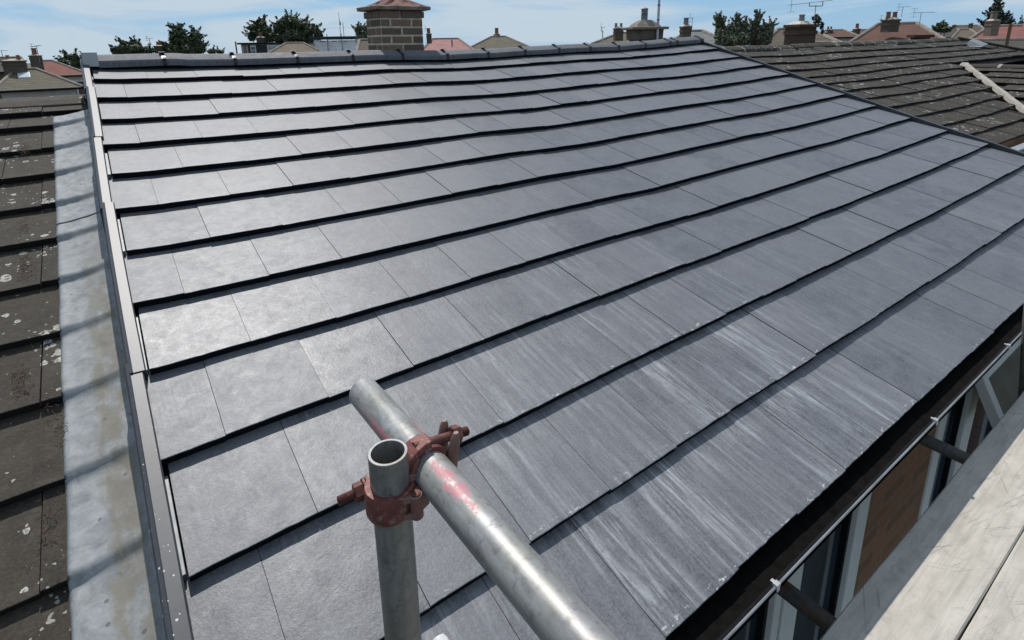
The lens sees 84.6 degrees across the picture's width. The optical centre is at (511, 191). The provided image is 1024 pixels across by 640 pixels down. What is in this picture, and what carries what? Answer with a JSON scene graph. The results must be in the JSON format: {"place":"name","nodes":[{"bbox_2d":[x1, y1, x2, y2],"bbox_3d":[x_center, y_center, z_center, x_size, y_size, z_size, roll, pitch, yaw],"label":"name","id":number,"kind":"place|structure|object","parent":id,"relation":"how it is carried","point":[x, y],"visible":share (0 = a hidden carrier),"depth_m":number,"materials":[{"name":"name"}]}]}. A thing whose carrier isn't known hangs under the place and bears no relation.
{"place":"outdoors","nodes":[
{"label":"outdoors","id":0,"kind":"place"},
{"bbox_2d":[0,50,30,98],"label":"house","id":1,"kind":"structure","parent":0,"point":[2,75],"depth_m":50.91,"materials":[{"name":"tile"}]},
{"bbox_2d":[0,55,83,98],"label":"house","id":2,"kind":"structure","parent":0,"point":[20,79],"depth_m":30.89,"materials":[{"name":"grey tile"}]},
{"bbox_2d":[0,95,165,639],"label":"adjoining house","id":3,"kind":"structure","parent":0,"point":[76,558],"depth_m":1.74,"materials":[{"name":"concrete"}]},
{"bbox_2d":[145,36,166,52],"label":"house","id":4,"kind":"structure","parent":0,"point":[157,47],"depth_m":52.13,"materials":[{"name":"brown brick"}]},
{"bbox_2d":[267,42,322,52],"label":"house","id":5,"kind":"structure","parent":0,"point":[295,46],"depth_m":45.75,"materials":[{"name":"brown tile"}]},
{"bbox_2d":[355,39,368,50],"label":"house","id":6,"kind":"structure","parent":0,"point":[362,44],"depth_m":31.53,"materials":[{"name":"brown tile"}]},
{"bbox_2d":[471,28,528,48],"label":"house","id":7,"kind":"structure","parent":0,"point":[496,40],"depth_m":47.83,"materials":[{"name":"beige tile"}]},
{"bbox_2d":[0,0,1023,62],"label":"sky","id":8,"kind":"structure","parent":0,"point":[55,25],"materials":[{"name":"blue"}]},
{"bbox_2d":[80,0,1023,639],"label":"terraced house","id":9,"kind":"structure","parent":0,"point":[692,338],"depth_m":2.35,"materials":[{"name":"tile"}]},
{"bbox_2d":[732,492,871,639],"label":"window","id":10,"kind":"structure","parent":9,"relation":"in","point":[828,576],"depth_m":2.25,"materials":[{"name":"white plastic"}]},
{"bbox_2d":[776,581,836,631],"bbox_3d":[1.103,1.281,1.286,0.048,0.048,1.172,-11,18,-34],"label":"scaffold tube","id":11,"kind":"object","parent":9,"relation":"attached to","point":[822,618],"depth_m":1.61,"materials":[{"name":"grey metal"}]},
{"bbox_2d":[961,531,1023,639],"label":"scaffold board","id":12,"kind":"object","parent":11,"relation":"on","point":[999,614],"visible":1,"depth_m":1.55,"materials":[{"name":"beige wood"}]},
{"bbox_2d":[919,434,970,463],"bbox_3d":[1.972,1.107,1.893,0.048,0.048,1.172,-11,18,-34],"label":"scaffold tube","id":13,"kind":"object","parent":9,"relation":"attached to","point":[945,449],"depth_m":2.22,"materials":[{"name":"metal"}]},
{"bbox_2d":[820,391,1023,639],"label":"scaffold board","id":14,"kind":"object","parent":13,"relation":"on","point":[933,576],"visible":0.97,"depth_m":1.70,"materials":[{"name":"beige wood"}]},
{"bbox_2d":[917,337,1020,519],"bbox_3d":[2.986,1.362,3.373,2.170,1.250,0.279,-11,18,-34],"label":"window","id":15,"kind":"structure","parent":9,"relation":"in","point":[964,427],"depth_m":3.00,"materials":[{"name":"white plastic"}]},
{"bbox_2d":[1018,303,1023,396],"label":"scaffold standard","id":16,"kind":"object","parent":9,"relation":"attached to","point":[1021,381],"visible":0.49,"depth_m":2.54,"materials":[{"name":"metal"}]},
{"bbox_2d":[592,23,628,42],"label":"house","id":17,"kind":"structure","parent":0,"point":[618,35],"depth_m":31.28,"materials":[{"name":"beige tile"}]},
{"bbox_2d":[621,0,668,41],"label":"house","id":18,"kind":"structure","parent":0,"point":[644,28],"depth_m":14.53,"materials":[{"name":"brown brick"}]},
{"bbox_2d":[675,18,738,45],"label":"house","id":19,"kind":"structure","parent":0,"point":[686,30],"depth_m":28.10,"materials":[{"name":"grey tile"}]},
{"bbox_2d":[769,27,842,44],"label":"house","id":20,"kind":"structure","parent":0,"point":[778,37],"depth_m":25.44,"materials":[{"name":"brown tile"}]},
{"bbox_2d":[783,0,835,44],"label":"house","id":21,"kind":"structure","parent":0,"point":[801,30],"depth_m":15.63,"materials":[{"name":"brick"}]},
{"bbox_2d":[824,26,857,41],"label":"house","id":22,"kind":"structure","parent":0,"point":[843,35],"depth_m":59.10,"materials":[{"name":"red tile"}]},
{"bbox_2d":[850,23,866,34],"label":"house","id":23,"kind":"structure","parent":0,"point":[857,30],"depth_m":71.17,"materials":[{"name":"beige tile"}]},
{"bbox_2d":[716,37,1023,151],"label":"adjoining house","id":24,"kind":"structure","parent":0,"point":[974,87],"depth_m":7.99,"materials":[{"name":"brown tile"}]},
{"bbox_2d":[850,4,945,40],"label":"house","id":25,"kind":"structure","parent":0,"point":[889,27],"depth_m":27.12,"materials":[{"name":"red tile"}]},
{"bbox_2d":[937,28,958,37],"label":"house","id":26,"kind":"structure","parent":0,"point":[951,33],"depth_m":63.33,"materials":[{"name":"tile"}]},
{"bbox_2d":[951,28,976,37],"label":"house","id":27,"kind":"structure","parent":0,"point":[965,32],"depth_m":50.05,"materials":[{"name":"beige tile"}]},
{"bbox_2d":[952,23,983,31],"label":"house","id":28,"kind":"structure","parent":0,"point":[976,28],"depth_m":71.93,"materials":[{"name":"brown tile"}]},
{"bbox_2d":[968,11,1023,37],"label":"house","id":29,"kind":"structure","parent":0,"point":[993,28],"depth_m":31.19,"materials":[{"name":"tile"}]},
{"bbox_3d":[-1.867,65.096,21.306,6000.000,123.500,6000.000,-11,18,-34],"label":"ground","id":30,"kind":"structure","parent":0,"visible":0},
{"bbox_2d":[28,45,85,95],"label":"house","id":31,"kind":"structure","parent":30,"relation":"on","point":[63,70],"depth_m":40.87,"materials":[{"name":"red tile"}]},
{"bbox_2d":[73,80,84,94],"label":"window","id":32,"kind":"structure","parent":31,"relation":"in","point":[78,91],"depth_m":41.10,"materials":[{"name":"glass"}]},
{"bbox_2d":[53,48,81,69],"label":"tree","id":33,"kind":"object","parent":30,"relation":"on","point":[72,60],"visible":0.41,"depth_m":43.58,"materials":[{"name":"green plant"}]},
{"bbox_2d":[108,35,154,53],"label":"tree","id":34,"kind":"object","parent":30,"relation":"on","point":[129,47],"visible":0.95,"depth_m":49.65,"materials":[{"name":"green plant"}]},
{"bbox_2d":[158,21,209,53],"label":"tree","id":35,"kind":"object","parent":30,"relation":"on","point":[180,40],"visible":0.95,"depth_m":47.62,"materials":[{"name":"green plant"}]},
{"bbox_2d":[206,45,224,53],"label":"bush","id":36,"kind":"object","parent":30,"relation":"on","point":[212,50],"visible":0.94,"depth_m":54.97,"materials":[{"name":"green plant"}]},
{"bbox_2d":[241,14,274,42],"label":"tree","id":37,"kind":"object","parent":30,"relation":"on","point":[259,24],"visible":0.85,"depth_m":57.53,"materials":[{"name":"green plant"}]},
{"bbox_2d":[235,30,313,53],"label":"house","id":38,"kind":"structure","parent":30,"relation":"on","point":[261,45],"depth_m":52.06,"materials":[{"name":"brown brick"}]},
{"bbox_2d":[250,46,255,52],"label":"window","id":39,"kind":"structure","parent":38,"relation":"in","point":[253,48],"depth_m":52.02,"materials":[{"name":"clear glass"}]},
{"bbox_2d":[267,45,279,51],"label":"window","id":40,"kind":"structure","parent":38,"relation":"in","point":[270,47],"depth_m":51.97,"materials":[{"name":"grey glass"}]},
{"bbox_2d":[268,9,325,41],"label":"tree","id":41,"kind":"object","parent":30,"relation":"on","point":[303,30],"visible":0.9,"depth_m":55.69,"materials":[{"name":"green plant"}]},
{"bbox_2d":[309,12,356,51],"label":"sheeted building","id":42,"kind":"structure","parent":30,"relation":"on","point":[340,43],"depth_m":48.14,"materials":[{"name":"metal"}]},
{"bbox_2d":[351,21,367,40],"bbox_3d":[-9.807,-7.463,38.493,1.281,8.154,1.397,5,16,21],"label":"tree","id":43,"kind":"object","parent":30,"relation":"on","point":[360,30],"visible":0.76,"depth_m":37.39,"materials":[{"name":"green plant"}]},
{"bbox_2d":[368,439,421,639],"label":"scaffold standard","id":44,"kind":"object","parent":30,"relation":"on","point":[388,462],"visible":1,"depth_m":0.71,"materials":[{"name":"grey metal"}]},
{"bbox_2d":[337,419,469,526],"bbox_3d":[-0.128,0.359,0.712,0.178,0.077,0.077,-8,17,-26],"label":"scaffold coupler","id":45,"kind":"object","parent":44,"relation":"attached to","point":[411,502],"visible":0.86,"depth_m":0.70,"materials":[{"name":"red metal"}]},
{"bbox_2d":[349,378,617,639],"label":"scaffold tube","id":46,"kind":"object","parent":45,"relation":"attached to","point":[545,600],"visible":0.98,"depth_m":0.59,"materials":[{"name":"metal"}]},
{"bbox_2d":[433,633,448,639],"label":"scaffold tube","id":47,"kind":"object","parent":44,"relation":"attached to","point":[442,636],"visible":1,"depth_m":0.85,"materials":[{"name":"silver metal"}]},
{"bbox_2d":[424,25,473,49],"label":"house","id":48,"kind":"structure","parent":30,"relation":"on","point":[445,43],"depth_m":43.59,"materials":[{"name":"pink tile"}]},
{"bbox_2d":[712,9,778,45],"bbox_3d":[8.372,-2.746,20.750,2.522,7.621,1.617,0,15,5],"label":"tree","id":49,"kind":"object","parent":30,"relation":"on","point":[744,32],"visible":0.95,"depth_m":19.64,"materials":[{"name":"green plant"}]},
{"bbox_2d":[931,20,957,35],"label":"tree","id":50,"kind":"object","parent":30,"relation":"on","point":[942,27],"visible":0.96,"depth_m":59.45,"materials":[{"name":"green plant"}]},
{"bbox_2d":[976,0,1014,26],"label":"conifer","id":51,"kind":"object","parent":30,"relation":"on","point":[1006,18],"visible":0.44,"depth_m":39.63,"materials":[{"name":"green plant"}]},
{"bbox_2d":[969,37,1023,51],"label":"house","id":52,"kind":"structure","parent":30,"relation":"on","point":[1017,42],"depth_m":22.90,"materials":[{"name":"tile"}]},
{"bbox_2d":[1005,24,1012,45],"bbox_3d":[19.487,-4.340,22.513,0.100,4.577,0.100,-11,18,-34],"label":"wooden post","id":53,"kind":"object","parent":52,"relation":"attached to","point":[1008,34],"visible":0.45,"depth_m":22.00,"materials":[{"name":"wood"}]},
{"bbox_2d":[1013,15,1023,23],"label":"tree","id":54,"kind":"object","parent":30,"relation":"on","point":[1022,21],"visible":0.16,"depth_m":50.09,"materials":[{"name":"green plant"}]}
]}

